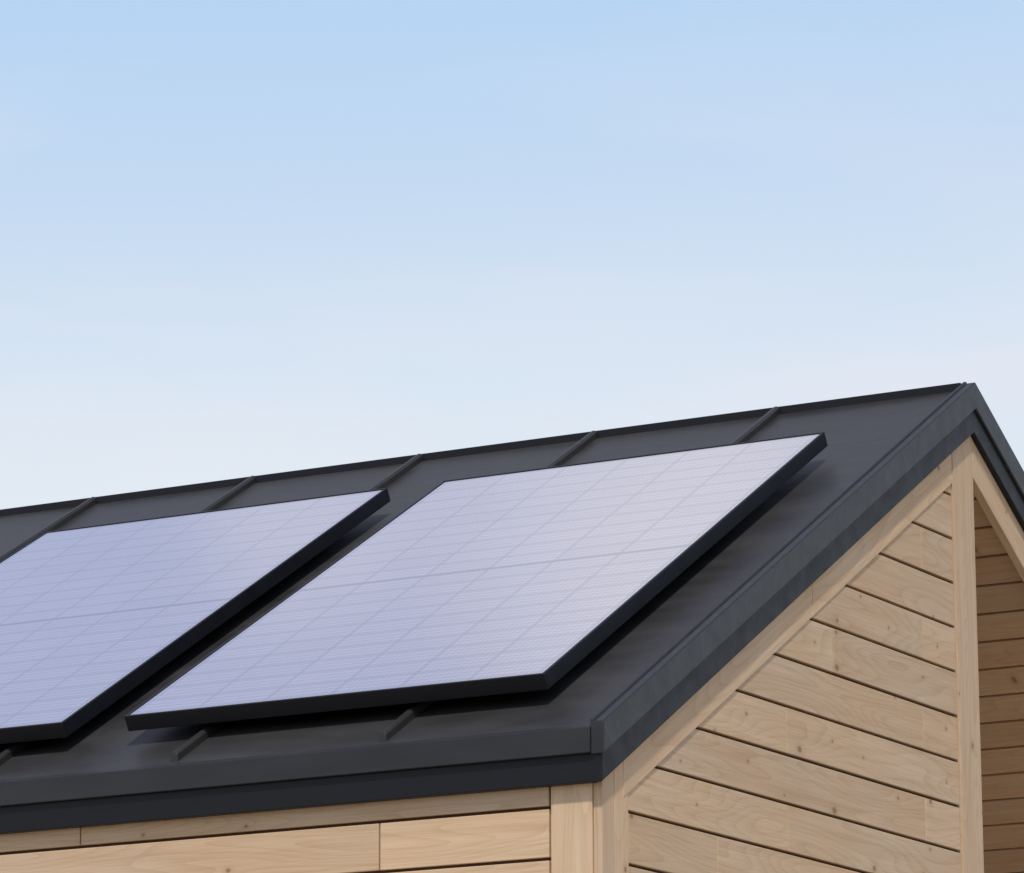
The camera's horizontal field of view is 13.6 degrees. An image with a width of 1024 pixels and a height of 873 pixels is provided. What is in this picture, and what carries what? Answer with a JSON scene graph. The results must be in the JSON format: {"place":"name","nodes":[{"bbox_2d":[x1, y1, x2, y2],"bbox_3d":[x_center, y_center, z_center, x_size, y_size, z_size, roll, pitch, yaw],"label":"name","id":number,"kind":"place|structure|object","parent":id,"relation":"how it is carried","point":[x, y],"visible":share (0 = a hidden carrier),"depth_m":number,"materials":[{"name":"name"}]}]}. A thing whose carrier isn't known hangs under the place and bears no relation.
{"place":"outdoors","nodes":[
{"label":"outdoors","id":0,"kind":"place"},
{"bbox_2d":[0,0,1023,509],"label":"sky","id":1,"kind":"structure","parent":0,"point":[239,238],"materials":[{"name":"blue"}]},
{"bbox_2d":[973,493,1023,872],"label":"boards","id":2,"kind":"object","parent":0,"point":[1000,605],"visible":0.11,"depth_m":18.69,"materials":[{"name":"brown wood"}]},
{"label":"gravel yard","id":3,"kind":"structure","parent":0,"visible":0},
{"bbox_2d":[0,492,956,872],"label":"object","id":4,"kind":"object","parent":3,"relation":"on","point":[550,806],"visible":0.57,"depth_m":15.30,"materials":[{"name":"brown wood"}]},
{"bbox_2d":[0,787,550,872],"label":"front wall boards","id":5,"kind":"object","parent":4,"relation":"attached to","point":[512,836],"visible":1,"depth_m":14.88,"materials":[{"name":"brown wood"}]},
{"bbox_2d":[0,725,596,834],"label":"eave trim","id":6,"kind":"structure","parent":4,"relation":"attached to","point":[537,758],"depth_m":14.92,"materials":[{"name":"metal"}]},
{"bbox_2d":[0,392,951,779],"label":"roof sheet","id":7,"kind":"object","parent":4,"relation":"on","point":[860,438],"visible":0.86,"depth_m":16.13,"materials":[{"name":"metal"}]},
{"bbox_2d":[0,488,390,743],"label":"solar panel","id":8,"kind":"object","parent":7,"relation":"on","point":[95,620],"visible":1,"depth_m":17.28,"materials":[{"name":"blue glass"}]},
{"bbox_2d":[0,406,778,765],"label":"standing seams","id":9,"kind":"object","parent":7,"relation":"on","point":[386,734],"visible":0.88,"depth_m":17.95,"materials":[{"name":"metal"}]},
{"bbox_2d":[124,432,827,730],"bbox_3d":[-0.073,0.553,16.260,1.750,0.115,2.629,-8,15,29],"label":"solar panel","id":10,"kind":"object","parent":7,"relation":"on","point":[546,578],"visible":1,"depth_m":16.03,"materials":[{"name":"blue glass"}]},
{"bbox_2d":[0,383,961,516],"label":"ridge cap","id":11,"kind":"object","parent":7,"relation":"on","point":[533,442],"visible":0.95,"depth_m":18.53,"materials":[{"name":"metal"}]},
{"bbox_2d":[551,436,1023,872],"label":"wood trim","id":12,"kind":"structure","parent":4,"relation":"attached to","point":[589,827],"depth_m":16.40,"materials":[{"name":"brown wood"}]},
{"bbox_2d":[628,485,960,872],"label":"gable boards","id":13,"kind":"object","parent":4,"relation":"attached to","point":[659,846],"visible":1,"depth_m":16.08,"materials":[{"name":"brown wood"}]},
{"bbox_2d":[590,382,1023,781],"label":"verge trim","id":14,"kind":"structure","parent":4,"relation":"attached to","point":[643,706],"depth_m":15.83,"materials":[{"name":"metal"}]}
]}

